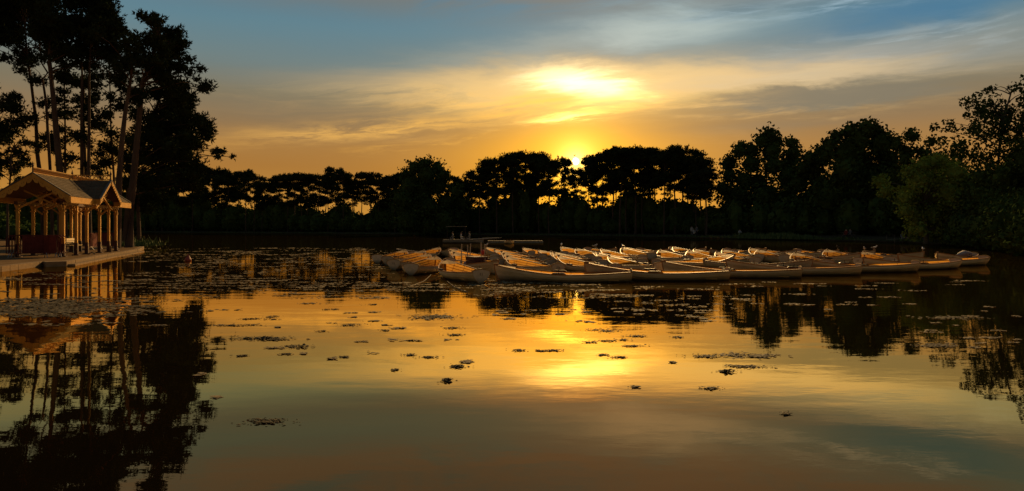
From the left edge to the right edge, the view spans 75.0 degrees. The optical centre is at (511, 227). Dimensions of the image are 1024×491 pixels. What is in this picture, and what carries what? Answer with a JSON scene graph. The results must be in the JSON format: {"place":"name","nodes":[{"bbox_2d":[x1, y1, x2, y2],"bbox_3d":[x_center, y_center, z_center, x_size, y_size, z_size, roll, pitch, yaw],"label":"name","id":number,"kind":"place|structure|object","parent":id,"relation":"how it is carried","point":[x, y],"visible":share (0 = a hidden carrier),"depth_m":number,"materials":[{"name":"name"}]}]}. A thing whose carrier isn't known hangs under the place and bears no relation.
{"place":"outdoors","nodes":[
{"label":"outdoors","id":0,"kind":"place"},
{"bbox_2d":[0,239,144,271],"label":"island","id":1,"kind":"structure","parent":0,"point":[25,261],"depth_m":36.71,"materials":[{"name":"stone paving"},{"name":"concrete"}]},
{"bbox_2d":[0,133,42,246],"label":"tall pine","id":2,"kind":"object","parent":1,"relation":"on","point":[12,171],"visible":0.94,"depth_m":55.02,"materials":[{"name":"green plant"}]},
{"bbox_2d":[0,87,45,177],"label":"tall pine","id":3,"kind":"object","parent":1,"relation":"on","point":[10,103],"visible":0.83,"depth_m":58.96,"materials":[{"name":"green plant"}]},
{"bbox_2d":[0,0,66,234],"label":"tall pine","id":4,"kind":"object","parent":1,"relation":"on","point":[11,16],"visible":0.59,"depth_m":61.62,"materials":[{"name":"green plant"}]},
{"bbox_2d":[6,235,60,257],"bbox_3d":[-25.663,1.022,35.789,2.596,1.215,0.506,0,0,-13],"label":"crowd barrier","id":5,"kind":"object","parent":1,"relation":"on","point":[32,244],"visible":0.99,"depth_m":35.76,"materials":[{"name":"red metal"}]},
{"bbox_2d":[0,205,73,239],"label":"island shrubbery","id":6,"kind":"object","parent":1,"relation":"on","point":[25,227],"visible":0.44,"depth_m":85.19,"materials":[{"name":"green plant"}]},
{"bbox_2d":[19,7,73,234],"bbox_3d":[-42.237,-10.183,60.385,4.023,24.240,7.655,0,0,0],"label":"tall pine","id":7,"kind":"object","parent":1,"relation":"on","point":[30,63],"visible":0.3,"depth_m":59.95,"materials":[{"name":"green plant"}]},
{"bbox_2d":[44,235,61,257],"bbox_3d":[-24.687,1.022,35.882,0.506,1.214,0.803,0,0,38],"label":"crowd barrier","id":8,"kind":"object","parent":1,"relation":"on","point":[49,244],"visible":1,"depth_m":35.80,"materials":[{"name":"red metal"}]},
{"bbox_2d":[20,67,95,243],"bbox_3d":[-43.126,-6.817,63.851,4.196,17.500,8.528,0,0,0],"label":"tall pine","id":9,"kind":"object","parent":1,"relation":"on","point":[61,78],"visible":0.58,"depth_m":63.11,"materials":[{"name":"green plant"}]},
{"bbox_2d":[0,162,130,256],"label":"pavilion","id":10,"kind":"structure","parent":1,"relation":"on","point":[72,193],"depth_m":38.67,"materials":[{"name":"light natural wood"},{"name":"roof tiles"},{"name":"paint"}]},
{"bbox_2d":[11,0,123,244],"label":"tall pine","id":11,"kind":"object","parent":1,"relation":"on","point":[75,53],"visible":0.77,"depth_m":55.80,"materials":[{"name":"green plant"}]},
{"bbox_2d":[29,0,127,245],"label":"tall pine","id":12,"kind":"object","parent":1,"relation":"on","point":[50,18],"visible":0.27,"depth_m":56.63,"materials":[{"name":"green plant"}]},
{"bbox_2d":[51,60,116,176],"bbox_3d":[-40.232,-7.025,62.964,3.961,17.914,7.084,0,0,0],"label":"tall pine","id":13,"kind":"object","parent":1,"relation":"on","point":[75,80],"visible":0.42,"depth_m":62.72,"materials":[{"name":"green plant"}]},
{"bbox_2d":[66,44,147,216],"bbox_3d":[-36.768,-7.987,62.053,4.122,19.840,11.051,0,0,0],"label":"tall pine","id":14,"kind":"object","parent":1,"relation":"on","point":[111,149],"visible":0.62,"depth_m":59.94,"materials":[{"name":"green plant"}]},
{"bbox_2d":[74,0,147,245],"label":"tall pine","id":15,"kind":"object","parent":1,"relation":"on","point":[100,13],"visible":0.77,"depth_m":56.87,"materials":[{"name":"green plant"}]},
{"bbox_2d":[80,22,180,247],"bbox_3d":[-29.418,-6.542,51.440,3.821,16.967,11.345,0,0,0],"label":"tall pine","id":16,"kind":"object","parent":1,"relation":"on","point":[128,63],"visible":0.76,"depth_m":51.82,"materials":[{"name":"green plant"}]},
{"bbox_2d":[123,8,218,247],"bbox_3d":[-28.431,-7.684,54.843,5.903,19.266,8.793,0,0,0],"label":"tall pine","id":17,"kind":"object","parent":1,"relation":"on","point":[169,44],"visible":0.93,"depth_m":53.91,"materials":[{"name":"green plant"}]},
{"bbox_2d":[122,75,236,242],"bbox_3d":[-30.419,-6.000,59.709,9.094,15.908,9.551,0,0,19],"label":"tall pine","id":18,"kind":"object","parent":1,"relation":"on","point":[172,135],"visible":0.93,"depth_m":58.73,"materials":[{"name":"green plant"}]},
{"bbox_2d":[0,234,168,242],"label":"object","id":19,"kind":"structure","parent":0,"point":[135,239],"depth_m":73.12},
{"bbox_2d":[114,105,171,239],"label":"tall pine","id":20,"kind":"object","parent":19,"relation":"on","point":[143,204],"visible":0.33,"depth_m":71.87,"materials":[{"name":"green plant"}]},
{"bbox_2d":[102,240,166,246],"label":"island grass","id":21,"kind":"structure","parent":0,"point":[138,243],"depth_m":58.76,"materials":[{"name":"green plant"}]},
{"bbox_2d":[0,232,1023,490],"bbox_3d":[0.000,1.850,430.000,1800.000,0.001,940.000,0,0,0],"label":"lake","id":22,"kind":"structure","parent":0,"point":[866,394],"depth_m":8.22,"materials":[{"name":"liquid"}]},
{"bbox_2d":[0,297,239,317],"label":"weed mat","id":23,"kind":"object","parent":22,"relation":"on","point":[41,306],"visible":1,"depth_m":15.29,"materials":[{"name":"green plant"}]},
{"bbox_2d":[371,249,407,262],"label":"rowboat","id":24,"kind":"object","parent":22,"relation":"on","point":[376,258],"visible":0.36,"depth_m":34.50,"materials":[{"name":"white paint"}]},
{"bbox_2d":[381,250,425,264],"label":"rowboat","id":25,"kind":"object","parent":22,"relation":"on","point":[400,257],"visible":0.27,"depth_m":35.52,"materials":[{"name":"white paint"}]},
{"bbox_2d":[387,253,431,269],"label":"rowboat","id":26,"kind":"object","parent":22,"relation":"on","point":[395,264],"visible":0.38,"depth_m":28.99,"materials":[{"name":"white paint"}]},
{"bbox_2d":[402,255,441,274],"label":"rowboat","id":27,"kind":"object","parent":22,"relation":"on","point":[427,265],"visible":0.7,"depth_m":26.52,"materials":[{"name":"white paint"}]},
{"bbox_2d":[442,226,483,242],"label":"covered launch","id":28,"kind":"object","parent":22,"relation":"on","point":[447,240],"visible":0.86,"depth_m":78.31,"materials":[{"name":"paint"}]},
{"bbox_2d":[438,259,490,282],"bbox_3d":[-1.844,1.626,24.274,1.542,0.764,4.746,1,0,-21],"label":"rowboat","id":29,"kind":"object","parent":22,"relation":"on","point":[450,270],"visible":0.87,"depth_m":23.05,"materials":[{"name":"white paint"}]},
{"bbox_2d":[442,258,498,273],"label":"rowboat","id":30,"kind":"object","parent":22,"relation":"on","point":[488,265],"visible":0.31,"depth_m":26.76,"materials":[{"name":"white paint"}]},
{"bbox_2d":[0,248,1021,398],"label":"floating weed","id":31,"kind":"object","parent":22,"relation":"on","point":[322,286],"visible":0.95,"depth_m":20.07,"materials":[{"name":"green plant"}]},
{"bbox_2d":[506,255,565,270],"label":"rowboat","id":32,"kind":"object","parent":22,"relation":"on","point":[516,262],"visible":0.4,"depth_m":28.14,"materials":[{"name":"white paint"}]},
{"bbox_2d":[494,263,632,282],"bbox_3d":[1.724,1.642,22.962,4.742,0.764,1.540,0,0,6],"label":"rowboat","id":33,"kind":"object","parent":22,"relation":"on","point":[506,273],"visible":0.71,"depth_m":22.49,"materials":[{"name":"white paint"}]},
{"bbox_2d":[557,255,622,271],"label":"rowboat","id":34,"kind":"object","parent":22,"relation":"on","point":[573,265],"visible":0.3,"depth_m":28.21,"materials":[{"name":"white paint"}]},
{"bbox_2d":[607,255,662,269],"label":"rowboat","id":35,"kind":"object","parent":22,"relation":"on","point":[625,263],"visible":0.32,"depth_m":28.53,"materials":[{"name":"white paint"}]},
{"bbox_2d":[620,247,657,260],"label":"rowboat","id":36,"kind":"object","parent":22,"relation":"on","point":[651,255],"visible":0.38,"depth_m":40.16,"materials":[{"name":"white paint"}]},
{"bbox_2d":[584,261,730,280],"bbox_3d":[5.080,1.627,23.623,5.057,0.764,1.643,1,0,5],"label":"rowboat","id":37,"kind":"object","parent":22,"relation":"on","point":[649,274],"visible":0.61,"depth_m":23.01,"materials":[{"name":"white paint"}]},
{"bbox_2d":[657,249,693,260],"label":"rowboat","id":38,"kind":"object","parent":22,"relation":"on","point":[665,255],"visible":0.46,"depth_m":35.96,"materials":[{"name":"white paint"}]},
{"bbox_2d":[651,254,734,266],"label":"rowboat","id":39,"kind":"object","parent":22,"relation":"on","point":[697,262],"visible":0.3,"depth_m":31.74,"materials":[{"name":"white paint"}]},
{"bbox_2d":[661,260,802,277],"bbox_3d":[8.164,1.651,25.039,5.004,0.764,1.626,0,-1,14],"label":"rowboat","id":40,"kind":"object","parent":22,"relation":"on","point":[768,273],"visible":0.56,"depth_m":24.25,"materials":[{"name":"white paint"}]},
{"bbox_2d":[714,251,761,262],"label":"rowboat","id":41,"kind":"object","parent":22,"relation":"on","point":[751,259],"visible":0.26,"depth_m":31.38,"materials":[{"name":"white paint"}]},
{"bbox_2d":[702,258,813,267],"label":"rowboat","id":42,"kind":"object","parent":22,"relation":"on","point":[707,262],"visible":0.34,"depth_m":27.71,"materials":[{"name":"white paint"}]},
{"bbox_2d":[754,249,789,262],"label":"rowboat","id":43,"kind":"object","parent":22,"relation":"on","point":[782,258],"visible":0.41,"depth_m":33.70,"materials":[{"name":"white paint"}]},
{"bbox_2d":[725,259,862,274],"bbox_3d":[11.040,1.643,26.352,5.061,0.764,1.644,0,-2,8],"label":"rowboat","id":44,"kind":"object","parent":22,"relation":"on","point":[856,269],"visible":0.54,"depth_m":25.71,"materials":[{"name":"white paint"}]},
{"bbox_2d":[785,251,862,262],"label":"rowboat","id":45,"kind":"object","parent":22,"relation":"on","point":[856,260],"visible":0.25,"depth_m":30.97,"materials":[{"name":"white paint"}]},
{"bbox_2d":[795,257,920,272],"bbox_3d":[14.349,1.619,27.845,4.961,0.764,1.612,0,0,2],"label":"rowboat","id":46,"kind":"object","parent":22,"relation":"on","point":[913,266],"visible":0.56,"depth_m":27.33,"materials":[{"name":"white paint"}]},
{"bbox_2d":[861,251,897,260],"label":"rowboat","id":47,"kind":"object","parent":22,"relation":"on","point":[873,256],"visible":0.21,"depth_m":34.62,"materials":[{"name":"white paint"}]},
{"bbox_2d":[862,257,962,269],"bbox_3d":[17.757,1.647,29.731,5.062,0.764,1.645,0,0,-14],"label":"rowboat","id":48,"kind":"object","parent":22,"relation":"on","point":[953,262],"visible":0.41,"depth_m":29.21,"materials":[{"name":"white paint"}]},
{"bbox_2d":[897,253,990,265],"bbox_3d":[20.949,1.631,32.538,4.942,0.764,1.606,0,-1,-11],"label":"rowboat","id":49,"kind":"object","parent":22,"relation":"on","point":[979,260],"visible":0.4,"depth_m":32.05,"materials":[{"name":"white paint"}]},
{"bbox_2d":[0,0,1023,214],"label":"sky","id":50,"kind":"structure","parent":0,"point":[312,86],"materials":[{"name":"blue"}]},
{"bbox_2d":[92,230,1013,252],"bbox_3d":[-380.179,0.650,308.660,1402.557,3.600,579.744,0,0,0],"label":"bank","id":51,"kind":"structure","parent":0,"point":[871,238],"depth_m":132.77,"materials":[{"name":"brown soil"}]},
{"bbox_2d":[197,165,230,208],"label":"umbrella pine","id":52,"kind":"object","parent":51,"relation":"on","point":[211,197],"visible":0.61,"depth_m":221.90,"materials":[{"name":"green plant"}]},
{"bbox_2d":[210,175,245,230],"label":"umbrella pine","id":53,"kind":"object","parent":51,"relation":"on","point":[219,180],"visible":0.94,"depth_m":215.62,"materials":[{"name":"green plant"}]},
{"bbox_2d":[231,168,256,230],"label":"umbrella pine","id":54,"kind":"object","parent":51,"relation":"on","point":[242,194],"visible":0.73,"depth_m":208.99,"materials":[{"name":"green plant"}]},
{"bbox_2d":[242,174,267,230],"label":"umbrella pine","id":55,"kind":"object","parent":51,"relation":"on","point":[262,178],"visible":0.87,"depth_m":207.49,"materials":[{"name":"green plant"}]},
{"bbox_2d":[251,181,273,231],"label":"umbrella pine","id":56,"kind":"object","parent":51,"relation":"on","point":[257,185],"visible":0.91,"depth_m":204.59,"materials":[{"name":"green plant"}]},
{"bbox_2d":[254,182,276,230],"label":"umbrella pine","id":57,"kind":"object","parent":51,"relation":"on","point":[267,199],"visible":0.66,"depth_m":205.10,"materials":[{"name":"green plant"}]},
{"bbox_2d":[266,175,289,203],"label":"umbrella pine","id":58,"kind":"object","parent":51,"relation":"on","point":[278,185],"visible":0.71,"depth_m":204.24,"materials":[{"name":"green plant"}]},
{"bbox_2d":[276,172,296,231],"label":"umbrella pine","id":59,"kind":"object","parent":51,"relation":"on","point":[290,194],"visible":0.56,"depth_m":201.12,"materials":[{"name":"green plant"}]},
{"bbox_2d":[278,175,306,231],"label":"umbrella pine","id":60,"kind":"object","parent":51,"relation":"on","point":[294,201],"visible":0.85,"depth_m":198.49,"materials":[{"name":"green plant"}]},
{"bbox_2d":[294,172,319,231],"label":"umbrella pine","id":61,"kind":"object","parent":51,"relation":"on","point":[302,177],"visible":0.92,"depth_m":196.70,"materials":[{"name":"green plant"}]},
{"bbox_2d":[302,173,331,211],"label":"umbrella pine","id":62,"kind":"object","parent":51,"relation":"on","point":[314,194],"visible":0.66,"depth_m":197.35,"materials":[{"name":"green plant"}]},
{"bbox_2d":[317,172,333,231],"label":"umbrella pine","id":63,"kind":"object","parent":51,"relation":"on","point":[326,187],"visible":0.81,"depth_m":192.91,"materials":[{"name":"green plant"}]},
{"bbox_2d":[324,166,344,231],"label":"umbrella pine","id":64,"kind":"object","parent":51,"relation":"on","point":[330,170],"visible":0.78,"depth_m":190.20,"materials":[{"name":"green plant"}]},
{"bbox_2d":[330,170,353,231],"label":"umbrella pine","id":65,"kind":"object","parent":51,"relation":"on","point":[345,177],"visible":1,"depth_m":187.59,"materials":[{"name":"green plant"}]},
{"bbox_2d":[342,178,362,215],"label":"umbrella pine","id":66,"kind":"object","parent":51,"relation":"on","point":[351,185],"visible":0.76,"depth_m":190.52,"materials":[{"name":"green plant"}]},
{"bbox_2d":[351,171,369,217],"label":"umbrella pine","id":67,"kind":"object","parent":51,"relation":"on","point":[357,182],"visible":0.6,"depth_m":189.58,"materials":[{"name":"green plant"}]},
{"bbox_2d":[356,171,382,217],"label":"umbrella pine","id":68,"kind":"object","parent":51,"relation":"on","point":[368,196],"visible":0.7,"depth_m":187.73,"materials":[{"name":"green plant"}]},
{"bbox_2d":[360,177,388,231],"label":"umbrella pine","id":69,"kind":"object","parent":51,"relation":"on","point":[372,180],"visible":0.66,"depth_m":183.48,"materials":[{"name":"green plant"}]},
{"bbox_2d":[380,172,401,231],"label":"umbrella pine","id":70,"kind":"object","parent":51,"relation":"on","point":[390,182],"visible":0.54,"depth_m":176.06,"materials":[{"name":"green plant"}]},
{"bbox_2d":[385,154,473,234],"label":"broadleaf tree","id":71,"kind":"object","parent":51,"relation":"on","point":[423,184],"visible":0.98,"depth_m":158.11,"materials":[{"name":"green plant"}]},
{"bbox_2d":[450,180,480,232],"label":"umbrella pine","id":72,"kind":"object","parent":51,"relation":"on","point":[466,190],"visible":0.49,"depth_m":163.80,"materials":[{"name":"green plant"}]},
{"bbox_2d":[0,176,940,236],"bbox_3d":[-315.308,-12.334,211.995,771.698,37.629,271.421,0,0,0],"label":"undergrowth","id":73,"kind":"object","parent":51,"relation":"on","point":[786,216],"visible":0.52,"depth_m":151.04,"materials":[{"name":"green plant"}]},
{"bbox_2d":[463,167,491,232],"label":"umbrella pine","id":74,"kind":"object","parent":51,"relation":"on","point":[472,186],"visible":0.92,"depth_m":160.02,"materials":[{"name":"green plant"}]},
{"bbox_2d":[475,157,509,232],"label":"umbrella pine","id":75,"kind":"object","parent":51,"relation":"on","point":[487,164],"visible":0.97,"depth_m":155.76,"materials":[{"name":"black plant"}]},
{"bbox_2d":[497,157,526,232],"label":"umbrella pine","id":76,"kind":"object","parent":51,"relation":"on","point":[511,162],"visible":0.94,"depth_m":154.88,"materials":[{"name":"black plant"}]},
{"bbox_2d":[499,150,549,232],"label":"umbrella pine","id":77,"kind":"object","parent":51,"relation":"on","point":[519,154],"visible":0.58,"depth_m":156.70,"materials":[{"name":"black plant"}]},
{"bbox_2d":[520,151,551,231],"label":"umbrella pine","id":78,"kind":"object","parent":51,"relation":"on","point":[526,180],"visible":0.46,"depth_m":156.31,"materials":[{"name":"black plant"}]},
{"bbox_2d":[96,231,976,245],"bbox_3d":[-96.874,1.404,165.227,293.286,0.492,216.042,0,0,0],"label":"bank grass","id":79,"kind":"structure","parent":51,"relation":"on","point":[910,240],"depth_m":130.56,"materials":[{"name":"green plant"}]},
{"bbox_2d":[523,155,550,232],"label":"umbrella pine","id":80,"kind":"object","parent":51,"relation":"on","point":[532,161],"visible":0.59,"depth_m":152.31,"materials":[{"name":"black plant"}]},
{"bbox_2d":[534,159,565,233],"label":"umbrella pine","id":81,"kind":"object","parent":51,"relation":"on","point":[555,168],"visible":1,"depth_m":147.70,"materials":[{"name":"black plant"}]},
{"bbox_2d":[549,155,574,232],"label":"umbrella pine","id":82,"kind":"object","parent":51,"relation":"on","point":[566,163],"visible":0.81,"depth_m":150.27,"materials":[{"name":"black plant"}]},
{"bbox_2d":[564,166,585,232],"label":"umbrella pine","id":83,"kind":"object","parent":51,"relation":"on","point":[573,172],"visible":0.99,"depth_m":149.90,"materials":[{"name":"black plant"}]},
{"bbox_2d":[580,154,598,232],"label":"umbrella pine","id":84,"kind":"object","parent":51,"relation":"on","point":[584,183],"visible":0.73,"depth_m":143.96,"materials":[{"name":"black plant"}]},
{"bbox_2d":[582,161,611,232],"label":"umbrella pine","id":85,"kind":"object","parent":51,"relation":"on","point":[597,169],"visible":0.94,"depth_m":142.75,"materials":[{"name":"black plant"}]},
{"bbox_2d":[581,152,617,209],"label":"umbrella pine","id":86,"kind":"object","parent":51,"relation":"on","point":[600,192],"visible":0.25,"depth_m":145.19,"materials":[{"name":"black plant"}]},
{"bbox_2d":[594,152,635,218],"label":"umbrella pine","id":87,"kind":"object","parent":51,"relation":"on","point":[609,187],"visible":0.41,"depth_m":137.94,"materials":[{"name":"black plant"}]},
{"bbox_2d":[601,145,637,233],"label":"umbrella pine","id":88,"kind":"object","parent":51,"relation":"on","point":[613,178],"visible":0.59,"depth_m":132.93,"materials":[{"name":"black plant"}]},
{"bbox_2d":[609,155,639,233],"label":"umbrella pine","id":89,"kind":"object","parent":51,"relation":"on","point":[622,170],"visible":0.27,"depth_m":134.85,"materials":[{"name":"black plant"}]},
{"bbox_2d":[611,145,659,233],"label":"umbrella pine","id":90,"kind":"object","parent":51,"relation":"on","point":[641,154],"visible":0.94,"depth_m":130.23,"materials":[{"name":"green plant"}]},
{"bbox_2d":[628,146,656,233],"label":"umbrella pine","id":91,"kind":"object","parent":51,"relation":"on","point":[645,170],"visible":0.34,"depth_m":133.35,"materials":[{"name":"black plant"}]},
{"bbox_2d":[648,151,683,234],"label":"umbrella pine","id":92,"kind":"object","parent":51,"relation":"on","point":[658,180],"visible":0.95,"depth_m":125.21,"materials":[{"name":"black plant"}]},
{"bbox_2d":[657,144,692,233],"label":"umbrella pine","id":93,"kind":"object","parent":51,"relation":"on","point":[672,148],"visible":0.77,"depth_m":125.98,"materials":[{"name":"black plant"}]},
{"bbox_2d":[665,144,707,204],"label":"umbrella pine","id":94,"kind":"object","parent":51,"relation":"on","point":[696,151],"visible":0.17,"depth_m":130.50,"materials":[{"name":"black plant"}]},
{"bbox_2d":[684,153,708,234],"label":"umbrella pine","id":95,"kind":"object","parent":51,"relation":"on","point":[700,159],"visible":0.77,"depth_m":121.11,"materials":[{"name":"black plant"}]},
{"bbox_2d":[678,157,717,212],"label":"umbrella pine","id":96,"kind":"object","parent":51,"relation":"on","point":[709,161],"visible":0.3,"depth_m":126.53,"materials":[{"name":"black plant"}]},
{"bbox_2d":[683,164,717,215],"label":"umbrella pine","id":97,"kind":"object","parent":51,"relation":"on","point":[699,168],"visible":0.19,"depth_m":125.30,"materials":[{"name":"black plant"}]},
{"bbox_2d":[687,166,720,234],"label":"umbrella pine","id":98,"kind":"object","parent":51,"relation":"on","point":[705,173],"visible":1,"depth_m":116.86,"materials":[{"name":"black plant"}]},
{"bbox_2d":[711,121,803,208],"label":"broadleaf tree","id":99,"kind":"object","parent":51,"relation":"on","point":[747,184],"visible":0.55,"depth_m":120.48,"materials":[{"name":"green plant"}]},
{"bbox_2d":[780,143,830,204],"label":"broadleaf tree","id":100,"kind":"object","parent":51,"relation":"on","point":[809,167],"visible":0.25,"depth_m":111.43,"materials":[{"name":"green plant"}]},
{"bbox_2d":[800,116,918,234],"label":"broadleaf tree","id":101,"kind":"object","parent":51,"relation":"on","point":[856,166],"visible":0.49,"depth_m":102.00,"materials":[{"name":"green plant"}]},
{"bbox_2d":[878,127,947,235],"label":"broadleaf tree","id":102,"kind":"object","parent":51,"relation":"on","point":[906,152],"visible":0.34,"depth_m":91.45,"materials":[{"name":"green plant"}]},
{"bbox_2d":[868,151,977,244],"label":"broadleaf tree","id":103,"kind":"object","parent":51,"relation":"on","point":[918,206],"visible":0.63,"depth_m":69.29,"materials":[{"name":"green plant"}]},
{"bbox_2d":[929,81,1023,175],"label":"broadleaf tree","id":104,"kind":"object","parent":51,"relation":"on","point":[1005,115],"visible":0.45,"depth_m":73.44,"materials":[{"name":"green plant"}]},
{"bbox_2d":[935,186,1023,255],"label":"waterside scrub","id":105,"kind":"object","parent":51,"relation":"on","point":[999,224],"visible":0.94,"depth_m":53.13,"materials":[{"name":"green plant"}]},
{"bbox_2d":[955,153,1023,246],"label":"broadleaf tree","id":106,"kind":"object","parent":51,"relation":"on","point":[996,180],"visible":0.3,"depth_m":59.51,"materials":[{"name":"green plant"}]},
{"bbox_2d":[998,74,1023,194],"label":"broadleaf tree","id":107,"kind":"object","parent":51,"relation":"on","point":[1019,157],"visible":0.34,"depth_m":57.40,"materials":[{"name":"green plant"}]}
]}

